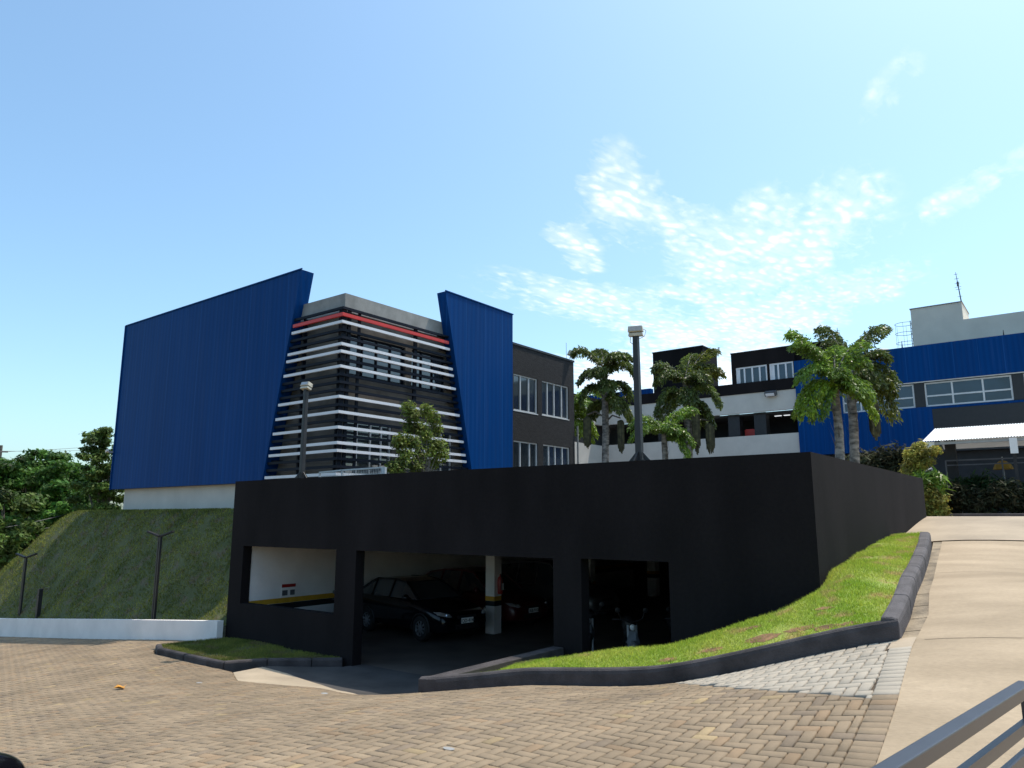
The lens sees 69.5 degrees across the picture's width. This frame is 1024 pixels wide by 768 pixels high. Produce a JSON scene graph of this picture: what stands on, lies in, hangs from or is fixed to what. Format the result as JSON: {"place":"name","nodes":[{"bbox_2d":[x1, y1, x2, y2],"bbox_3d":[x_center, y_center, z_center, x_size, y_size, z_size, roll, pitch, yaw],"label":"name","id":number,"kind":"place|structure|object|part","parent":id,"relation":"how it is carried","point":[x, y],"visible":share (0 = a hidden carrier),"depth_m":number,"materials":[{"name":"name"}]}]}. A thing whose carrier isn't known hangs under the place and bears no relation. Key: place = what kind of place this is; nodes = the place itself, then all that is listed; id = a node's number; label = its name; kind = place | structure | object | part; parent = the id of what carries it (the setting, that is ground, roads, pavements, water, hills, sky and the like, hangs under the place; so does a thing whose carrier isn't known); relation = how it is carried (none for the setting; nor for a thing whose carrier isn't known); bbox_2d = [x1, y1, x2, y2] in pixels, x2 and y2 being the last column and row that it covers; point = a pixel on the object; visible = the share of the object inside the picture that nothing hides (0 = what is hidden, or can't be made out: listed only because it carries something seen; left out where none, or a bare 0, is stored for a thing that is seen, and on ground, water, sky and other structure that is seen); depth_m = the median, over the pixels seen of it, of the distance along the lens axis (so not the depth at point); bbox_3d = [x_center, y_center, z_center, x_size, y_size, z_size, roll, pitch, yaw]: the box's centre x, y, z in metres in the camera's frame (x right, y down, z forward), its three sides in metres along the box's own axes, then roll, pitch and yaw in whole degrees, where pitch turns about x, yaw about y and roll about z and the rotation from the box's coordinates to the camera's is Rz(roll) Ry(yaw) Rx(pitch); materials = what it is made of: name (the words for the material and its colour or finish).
{"place":"outdoors","nodes":[
{"label":"outdoors","id":0,"kind":"place"},
{"bbox_2d":[0,508,233,626],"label":"embankment","id":1,"kind":"structure","parent":0,"point":[190,595],"depth_m":24.10,"materials":[{"name":"green plant"}]},
{"bbox_2d":[15,553,37,615],"bbox_3d":[-17.403,7.440,26.186,0.732,2.800,0.140,0,-10,0],"label":"street lamp","id":2,"kind":"object","parent":1,"relation":"on","point":[22,582],"visible":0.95,"depth_m":26.24,"materials":[{"name":"metal"}]},
{"bbox_2d":[35,589,42,617],"bbox_3d":[-16.115,7.750,25.074,0.150,1.521,0.140,-8,-13,37],"label":"bollard post","id":3,"kind":"object","parent":1,"relation":"on","point":[38,603],"visible":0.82,"depth_m":25.08,"materials":[{"name":"metal"}]},
{"bbox_2d":[63,426,124,510],"bbox_3d":[-19.390,6.506,34.468,2.911,9.093,2.462,2,-10,-9],"label":"slender tree","id":4,"kind":"object","parent":1,"relation":"on","point":[99,491],"visible":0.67,"depth_m":34.38,"materials":[{"name":"green plant"}]},
{"bbox_2d":[147,531,173,618],"bbox_3d":[-9.900,5.549,20.524,0.732,2.880,0.140,0,-10,0],"label":"street lamp","id":5,"kind":"object","parent":1,"relation":"on","point":[156,577],"visible":0.93,"depth_m":20.55,"materials":[{"name":"metal"}]},
{"bbox_2d":[161,636,336,660],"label":"lawn","id":6,"kind":"structure","parent":0,"point":[209,654],"depth_m":16.39,"materials":[{"name":"green plant"}]},
{"bbox_2d":[237,664,424,694],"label":"entrance ramp","id":7,"kind":"structure","parent":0,"point":[362,679],"depth_m":14.02,"materials":[{"name":"concrete"}]},
{"bbox_2d":[233,667,353,693],"bbox_3d":[-3.265,4.898,12.196,1.216,0.644,6.349,9,-14,-40],"label":"concrete strip","id":8,"kind":"object","parent":7,"relation":"on","point":[263,675],"visible":0.66,"depth_m":13.64,"materials":[{"name":"beige concrete"}]},
{"bbox_2d":[0,637,870,767],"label":"brick pavement","id":9,"kind":"structure","parent":0,"point":[64,703],"depth_m":7.02,"materials":[{"name":"beige brick"}]},
{"bbox_2d":[0,752,25,767],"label":"parked car","id":10,"kind":"object","parent":9,"relation":"on","point":[8,760],"visible":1,"depth_m":4.03,"materials":[{"name":"black paint"}]},
{"bbox_2d":[196,682,454,749],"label":"paint spots","id":11,"kind":"object","parent":9,"relation":"on","point":[448,748],"visible":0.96,"depth_m":6.02,"materials":[{"name":"white paint"}]},
{"bbox_2d":[0,0,1023,508],"label":"sky","id":12,"kind":"structure","parent":0,"point":[732,176],"materials":[{"name":"blue"}]},
{"bbox_2d":[153,645,889,766],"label":"paver bedding","id":13,"kind":"object","parent":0,"point":[873,687],"visible":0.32,"depth_m":6.42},
{"bbox_2d":[155,644,223,669],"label":"kerb","id":14,"kind":"structure","parent":13,"relation":"on","point":[160,650],"depth_m":15.44,"materials":[{"name":"grey paint"}]},
{"bbox_2d":[418,646,563,692],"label":"curb","id":15,"kind":"structure","parent":13,"relation":"on","point":[500,664],"depth_m":10.94,"materials":[{"name":"grey paint"}]},
{"bbox_2d":[420,618,899,691],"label":"kerb","id":16,"kind":"structure","parent":13,"relation":"on","point":[857,635],"depth_m":8.63,"materials":[{"name":"grey paint"}]},
{"bbox_2d":[840,694,898,767],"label":"paver border","id":17,"kind":"object","parent":13,"relation":"on","point":[864,751],"visible":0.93,"depth_m":5.52,"materials":[{"name":"beige brick"}]},
{"bbox_2d":[872,646,911,695],"bbox_3d":[3.469,2.607,6.706,0.211,0.262,1.360,-7,-12,32],"label":"pale paver border","id":18,"kind":"object","parent":13,"relation":"on","point":[891,674],"visible":0.97,"depth_m":6.62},
{"bbox_2d":[887,637,915,648],"bbox_3d":[3.934,2.605,7.422,0.225,0.092,0.365,-8,-13,37],"label":"corner concrete","id":19,"kind":"object","parent":13,"relation":"on","point":[905,641],"visible":1,"depth_m":7.42,"materials":[{"name":"beige concrete"}]},
{"bbox_2d":[222,540,1023,637],"bbox_3d":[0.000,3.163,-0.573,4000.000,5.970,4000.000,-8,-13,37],"label":"ground","id":20,"kind":"structure","parent":0,"point":[224,630],"depth_m":14.52,"materials":[{"name":"beige concrete"}]},
{"bbox_2d":[0,445,7,456],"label":"utility pole","id":21,"kind":"object","parent":20,"relation":"on","point":[1,448],"visible":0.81,"depth_m":57.48,"materials":[{"name":"grey concrete"}]},
{"bbox_2d":[0,486,50,569],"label":"background tree","id":22,"kind":"object","parent":20,"relation":"on","point":[33,501],"visible":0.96,"depth_m":37.23,"materials":[{"name":"green plant"}]},
{"bbox_2d":[0,448,101,549],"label":"broad tree","id":23,"kind":"object","parent":20,"relation":"on","point":[26,472],"visible":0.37,"depth_m":46.08,"materials":[{"name":"green plant"}]},
{"bbox_2d":[4,507,120,556],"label":"woodland","id":24,"kind":"object","parent":20,"relation":"on","point":[21,545],"visible":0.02,"depth_m":47.06,"materials":[{"name":"green plant"}]},
{"bbox_2d":[14,479,120,538],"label":"background tree","id":25,"kind":"object","parent":20,"relation":"on","point":[52,488],"visible":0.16,"depth_m":40.03,"materials":[{"name":"green plant"}]},
{"bbox_2d":[0,618,223,651],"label":"wall","id":26,"kind":"structure","parent":20,"relation":"on","point":[155,629],"depth_m":20.93,"materials":[{"name":"white paint"}]},
{"bbox_2d":[224,657,342,672],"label":"kerb","id":27,"kind":"structure","parent":20,"relation":"on","point":[232,666],"depth_m":15.01,"materials":[{"name":"grey paint"}]},
{"bbox_2d":[225,452,925,675],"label":"parking garage","id":28,"kind":"structure","parent":20,"relation":"on","point":[700,545],"depth_m":13.55,"materials":[{"name":"concrete"}]},
{"bbox_2d":[281,583,295,596],"bbox_3d":[-5.744,5.293,18.957,0.014,0.320,0.440,-8,-13,37],"label":"wall sign","id":29,"kind":"object","parent":28,"relation":"attached to","point":[288,589],"visible":1,"depth_m":18.95,"materials":[{"name":"white paint"}]},
{"bbox_2d":[295,381,312,477],"bbox_3d":[-4.917,1.083,17.447,0.331,2.295,0.340,3,-11,-16],"label":"lamp post","id":30,"kind":"object","parent":28,"relation":"on","point":[306,387],"visible":0.91,"depth_m":17.41,"materials":[{"name":"metal"}]},
{"bbox_2d":[319,467,386,476],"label":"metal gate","id":31,"kind":"structure","parent":28,"relation":"on","point":[383,470],"depth_m":17.89,"materials":[{"name":"metal"}]},
{"bbox_2d":[384,399,449,472],"bbox_3d":[-2.527,2.027,20.021,0.930,3.366,2.548,-8,-13,37],"label":"tree","id":32,"kind":"object","parent":28,"relation":"on","point":[403,444],"visible":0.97,"depth_m":20.01,"materials":[{"name":"green plant"}]},
{"bbox_2d":[363,575,485,640],"bbox_3d":[-2.461,5.885,19.653,2.000,1.422,3.874,10,-14,-44],"label":"parked car","id":33,"kind":"object","parent":28,"relation":"on","point":[424,607],"visible":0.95,"depth_m":18.94,"materials":[{"name":"black paint"}]},
{"bbox_3d":[-2.799,5.487,20.071,1.530,0.445,2.680,10,-14,-44],"label":"window glass","id":34,"kind":"part","parent":33,"relation":"part of","materials":[{"name":"black glass"}]},
{"bbox_2d":[426,567,547,623],"bbox_3d":[-0.956,6.204,21.695,4.224,1.522,2.000,-9,-14,42],"label":"parked car","id":35,"kind":"object","parent":28,"relation":"on","point":[517,604],"visible":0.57,"depth_m":20.80,"materials":[{"name":"black paint"}]},
{"bbox_3d":[-1.310,5.803,22.097,3.030,0.545,1.530,-9,-14,42],"label":"window glass","id":36,"kind":"part","parent":35,"relation":"part of","materials":[{"name":"black glass"}]},
{"bbox_2d":[497,574,503,593],"bbox_3d":[-0.304,5.328,19.678,0.175,0.528,0.146,-8,-13,37],"label":"fire extinguisher","id":37,"kind":"object","parent":28,"relation":"attached to","point":[500,586],"visible":1,"depth_m":19.62,"materials":[{"name":"red metal"}]},
{"bbox_2d":[501,559,618,614],"bbox_3d":[1.249,6.500,23.664,4.405,1.642,1.720,-9,-14,41],"label":"parked car","id":38,"kind":"object","parent":28,"relation":"on","point":[534,577],"visible":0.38,"depth_m":23.04,"materials":[{"name":"black paint"}]},
{"bbox_3d":[0.897,6.097,24.054,3.230,0.665,1.530,-9,-14,41],"label":"window glass","id":39,"kind":"part","parent":38,"relation":"part of","materials":[{"name":"black glass"}]},
{"bbox_2d":[589,602,606,651],"bbox_3d":[1.639,5.220,15.582,0.735,1.274,1.840,-1,-10,7],"label":"motorcycle","id":40,"kind":"object","parent":28,"relation":"on","point":[592,614],"visible":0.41,"depth_m":15.16,"materials":[{"name":"metal"}]},
{"bbox_2d":[570,345,633,461],"bbox_3d":[3.660,1.767,28.871,2.662,6.924,2.403,-8,-13,37],"label":"palm tree","id":41,"kind":"object","parent":28,"relation":"on","point":[605,386],"visible":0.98,"depth_m":28.88,"materials":[{"name":"green plant"}]},
{"bbox_2d":[612,608,649,646],"bbox_3d":[2.338,5.046,14.620,0.735,1.274,1.840,0,-10,2],"label":"motorcycle","id":42,"kind":"object","parent":28,"relation":"on","point":[629,627],"visible":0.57,"depth_m":14.29,"materials":[{"name":"metal"}]},
{"bbox_2d":[628,325,649,460],"bbox_3d":[2.072,0.142,12.167,0.331,2.265,0.340,3,-11,-16],"label":"lamp post","id":43,"kind":"object","parent":28,"relation":"on","point":[635,333],"visible":0.9,"depth_m":12.12,"materials":[{"name":"metal"}]},
{"bbox_2d":[626,405,699,458],"bbox_3d":[4.941,2.498,23.877,2.435,3.710,1.767,4,-11,-19],"label":"palm tree","id":44,"kind":"object","parent":28,"relation":"on","point":[670,427],"visible":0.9,"depth_m":23.82,"materials":[{"name":"green plant"}]},
{"bbox_2d":[663,607,670,643],"bbox_3d":[3.320,5.069,14.747,0.735,1.274,1.840,0,-10,-2],"label":"motorcycle","id":45,"kind":"object","parent":28,"relation":"on","point":[668,621],"visible":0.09,"depth_m":15.12,"materials":[{"name":"rubber"}]},
{"bbox_2d":[649,347,726,457],"bbox_3d":[6.517,1.671,26.758,2.923,6.356,2.167,4,-11,-22],"label":"palm tree","id":46,"kind":"object","parent":28,"relation":"on","point":[697,372],"visible":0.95,"depth_m":26.65,"materials":[{"name":"green plant"}]},
{"bbox_2d":[783,328,879,459],"bbox_3d":[8.345,0.941,19.017,2.333,5.038,1.846,-1,-10,8],"label":"palm tree","id":47,"kind":"object","parent":28,"relation":"on","point":[837,373],"visible":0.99,"depth_m":18.86,"materials":[{"name":"green plant"}]},
{"bbox_2d":[813,323,902,462],"bbox_3d":[9.790,0.873,20.816,2.317,5.816,2.117,-8,-13,37],"label":"palm tree","id":48,"kind":"object","parent":28,"relation":"on","point":[883,383],"visible":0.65,"depth_m":20.52,"materials":[{"name":"green plant"}]},
{"bbox_2d":[881,532,931,638],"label":"kerb","id":49,"kind":"structure","parent":20,"relation":"on","point":[901,605],"depth_m":9.01,"materials":[{"name":"paint"}]},
{"bbox_2d":[902,542,941,637],"bbox_3d":[5.908,2.740,10.426,0.219,0.813,6.881,-6,-12,32],"label":"gutter strip","id":50,"kind":"object","parent":20,"relation":"on","point":[918,619],"visible":0.97,"depth_m":8.91,"materials":[{"name":"concrete"}]},
{"bbox_2d":[491,531,921,670],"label":"lawn","id":51,"kind":"structure","parent":0,"point":[780,630],"depth_m":8.96,"materials":[{"name":"green plant"}]},
{"bbox_2d":[657,657,675,661],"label":"bare soil","id":52,"kind":"structure","parent":51,"relation":"on","point":[665,659],"depth_m":9.11,"materials":[{"name":"brown soil"}]},
{"bbox_2d":[703,647,722,651],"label":"bare soil","id":53,"kind":"structure","parent":51,"relation":"on","point":[711,649],"depth_m":8.89,"materials":[{"name":"brown soil"}]},
{"bbox_2d":[744,633,780,642],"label":"bare soil","id":54,"kind":"structure","parent":51,"relation":"on","point":[764,638],"depth_m":8.61,"materials":[{"name":"brown soil"}]},
{"bbox_2d":[784,624,815,632],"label":"bare soil","id":55,"kind":"structure","parent":51,"relation":"on","point":[796,628],"depth_m":8.44,"materials":[{"name":"brown soil"}]},
{"bbox_2d":[814,624,841,630],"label":"bare soil","id":56,"kind":"structure","parent":51,"relation":"on","point":[824,626],"depth_m":8.23,"materials":[{"name":"brown soil"}]},
{"bbox_2d":[676,641,891,698],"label":"pale brick pavement","id":57,"kind":"structure","parent":0,"point":[852,672],"depth_m":7.22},
{"bbox_2d":[876,541,1023,767],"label":"driveway","id":58,"kind":"structure","parent":0,"point":[977,606],"depth_m":6.83,"materials":[{"name":"concrete"}]},
{"bbox_2d":[871,680,1023,767],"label":"foreground railing","id":59,"kind":"object","parent":58,"relation":"on","point":[927,750],"visible":1,"depth_m":2.36,"materials":[{"name":"metal"}]},
{"bbox_2d":[906,516,1023,540],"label":"driveway","id":60,"kind":"structure","parent":0,"point":[940,528],"depth_m":14.52,"materials":[{"name":"concrete"}]},
{"bbox_2d":[923,423,1023,513],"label":"canopy shelter","id":61,"kind":"object","parent":60,"relation":"on","point":[951,440],"visible":0.83,"depth_m":28.63,"materials":[{"name":"paint"}]},
{"bbox_2d":[945,457,1023,512],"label":"railing","id":62,"kind":"object","parent":60,"relation":"on","point":[1002,463],"visible":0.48,"depth_m":28.13,"materials":[{"name":"grey metal"}]},
{"bbox_2d":[947,513,1023,515],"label":"kerb","id":63,"kind":"structure","parent":60,"relation":"on","point":[1006,514],"depth_m":25.78,"materials":[{"name":"grey paint"}]},
{"bbox_2d":[948,468,1023,513],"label":"shrub row","id":64,"kind":"object","parent":60,"relation":"on","point":[976,480],"visible":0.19,"depth_m":27.80,"materials":[{"name":"green plant"}]},
{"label":"plaza","id":65,"kind":"structure","parent":0,"visible":0},
{"bbox_2d":[109,268,574,509],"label":"corner building","id":66,"kind":"structure","parent":65,"relation":"on","point":[209,405],"depth_m":25.96,"materials":[{"name":"metal"}]},
{"bbox_2d":[345,422,390,473],"bbox_3d":[-4.534,2.024,23.101,0.070,1.650,1.880,-8,-13,37],"label":"window","id":67,"kind":"structure","parent":66,"relation":"in","point":[349,432],"depth_m":23.16,"materials":[{"name":"glass"}]},
{"bbox_2d":[349,335,403,384],"bbox_3d":[-4.382,-0.705,23.797,0.070,1.370,2.380,-8,-13,37],"label":"window","id":68,"kind":"structure","parent":66,"relation":"in","point":[352,357],"depth_m":23.86,"materials":[{"name":"grey glass"}]},
{"bbox_2d":[411,350,443,391],"bbox_3d":[-2.973,-0.378,25.604,0.070,1.370,1.650,-8,-13,37],"label":"window","id":69,"kind":"structure","parent":66,"relation":"in","point":[420,372],"depth_m":25.73,"materials":[{"name":"grey glass"}]},
{"bbox_2d":[405,431,450,470],"bbox_3d":[-2.897,2.405,25.201,0.070,1.650,2.300,-8,-13,37],"label":"window","id":70,"kind":"structure","parent":66,"relation":"in","point":[445,436],"depth_m":25.81,"materials":[{"name":"glass"}]},
{"bbox_2d":[513,374,537,414],"bbox_3d":[0.511,0.426,29.397,0.120,1.480,1.660,-8,-13,37],"label":"window","id":71,"kind":"structure","parent":66,"relation":"in","point":[525,388],"depth_m":29.48,"materials":[{"name":"glass"}]},
{"bbox_2d":[514,441,536,466],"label":"window","id":72,"kind":"structure","parent":66,"relation":"in","point":[525,453],"depth_m":29.03,"materials":[{"name":"glass"}]},
{"bbox_2d":[542,381,567,419],"bbox_3d":[1.795,0.714,31.046,0.120,1.460,2.040,-8,-13,37],"label":"window","id":73,"kind":"structure","parent":66,"relation":"in","point":[554,396],"depth_m":31.11,"materials":[{"name":"glass"}]},
{"bbox_2d":[543,444,568,465],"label":"window","id":74,"kind":"structure","parent":66,"relation":"in","point":[552,455],"depth_m":30.66,"materials":[{"name":"glass"}]},
{"bbox_2d":[577,426,578,463],"bbox_3d":[2.842,3.753,31.665,0.074,3.900,0.074,-3,-11,15],"label":"downpipe","id":75,"kind":"object","parent":65,"relation":"on","point":[577,446],"visible":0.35,"depth_m":31.82,"materials":[{"name":"metal"}]},
{"bbox_2d":[574,389,601,443],"bbox_3d":[2.825,3.089,33.866,2.725,6.105,2.318,-8,-13,37],"label":"palm tree","id":76,"kind":"object","parent":65,"relation":"on","point":[579,412],"visible":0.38,"depth_m":33.90,"materials":[{"name":"green plant"}]},
{"bbox_2d":[652,345,717,416],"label":"stair tower","id":77,"kind":"structure","parent":65,"relation":"on","point":[673,357],"depth_m":51.65,"materials":[{"name":"paint"}]},
{"bbox_2d":[574,333,1023,513],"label":"office building","id":78,"kind":"structure","parent":65,"relation":"on","point":[970,382],"depth_m":38.30,"materials":[{"name":"paint"}]},
{"bbox_2d":[745,429,754,435],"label":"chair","id":79,"kind":"object","parent":78,"relation":"in","point":[749,432],"visible":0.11,"depth_m":43.39,"materials":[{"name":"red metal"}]},
{"bbox_2d":[736,364,767,383],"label":"window","id":80,"kind":"structure","parent":78,"relation":"in","point":[759,372],"depth_m":43.08,"materials":[{"name":"grey glass"}]},
{"bbox_2d":[764,390,776,396],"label":"wall light","id":81,"kind":"object","parent":78,"relation":"attached to","point":[770,393],"visible":1,"depth_m":41.85,"materials":[{"name":"grey metal"}]},
{"bbox_2d":[769,361,793,379],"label":"window","id":82,"kind":"structure","parent":78,"relation":"in","point":[782,370],"depth_m":42.05,"materials":[{"name":"grey glass"}]},
{"bbox_2d":[842,384,915,412],"bbox_3d":[19.218,0.801,38.740,3.452,1.216,0.070,-8,-13,37],"label":"window","id":83,"kind":"structure","parent":78,"relation":"in","point":[906,394],"depth_m":38.03,"materials":[{"name":"glass"}]},
{"bbox_2d":[909,301,1023,345],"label":"water tower block","id":84,"kind":"structure","parent":78,"relation":"on","point":[942,323],"depth_m":40.61,"materials":[{"name":"concrete"}]},
{"bbox_2d":[895,321,913,345],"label":"ladder","id":85,"kind":"object","parent":84,"relation":"attached to","point":[906,331],"visible":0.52,"depth_m":42.30,"materials":[{"name":"grey metal"}]},
{"bbox_2d":[954,272,961,300],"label":"antenna mast","id":86,"kind":"object","parent":84,"relation":"on","point":[957,282],"visible":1,"depth_m":40.93,"materials":[{"name":"grey metal"}]},
{"bbox_2d":[924,375,1013,406],"bbox_3d":[22.732,0.320,36.087,4.448,1.216,0.070,-8,-13,37],"label":"window","id":87,"kind":"structure","parent":78,"relation":"in","point":[995,388],"depth_m":36.26,"materials":[{"name":"glass"}]},
{"bbox_2d":[845,440,935,472],"bbox_3d":[16.524,4.117,32.377,3.933,3.237,2.683,-8,-13,37],"label":"dark bush","id":88,"kind":"object","parent":65,"relation":"on","point":[888,458],"visible":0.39,"depth_m":31.82,"materials":[{"name":"green plant"}]},
{"bbox_2d":[897,439,943,475],"bbox_3d":[15.389,3.526,27.723,1.654,2.952,1.164,-8,-13,37],"label":"golden bush","id":89,"kind":"object","parent":65,"relation":"on","point":[917,456],"visible":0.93,"depth_m":27.69,"materials":[{"name":"green plant"}]},
{"bbox_2d":[907,465,954,494],"bbox_3d":[15.208,3.699,27.122,1.924,1.589,1.442,-3,-11,18],"label":"shrub","id":90,"kind":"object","parent":65,"relation":"on","point":[935,476],"depth_m":26.83,"materials":[{"name":"green plant"}]},
{"bbox_2d":[923,483,952,515],"bbox_3d":[15.126,4.289,26.731,1.559,1.505,0.886,-8,-13,37],"label":"shrub","id":91,"kind":"object","parent":65,"relation":"on","point":[935,500],"visible":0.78,"depth_m":26.50,"materials":[{"name":"green plant"}]},
{"bbox_2d":[941,475,1023,513],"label":"hedge","id":92,"kind":"object","parent":65,"relation":"on","point":[1011,497],"visible":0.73,"depth_m":26.70,"materials":[{"name":"green plant"}]},
{"bbox_2d":[993,457,1013,480],"bbox_3d":[19.669,4.055,29.402,0.665,2.299,0.665,6,-12,-29],"label":"parasol","id":93,"kind":"object","parent":65,"relation":"on","point":[1005,466],"visible":0.58,"depth_m":29.38,"materials":[{"name":"fabric"}]}
]}

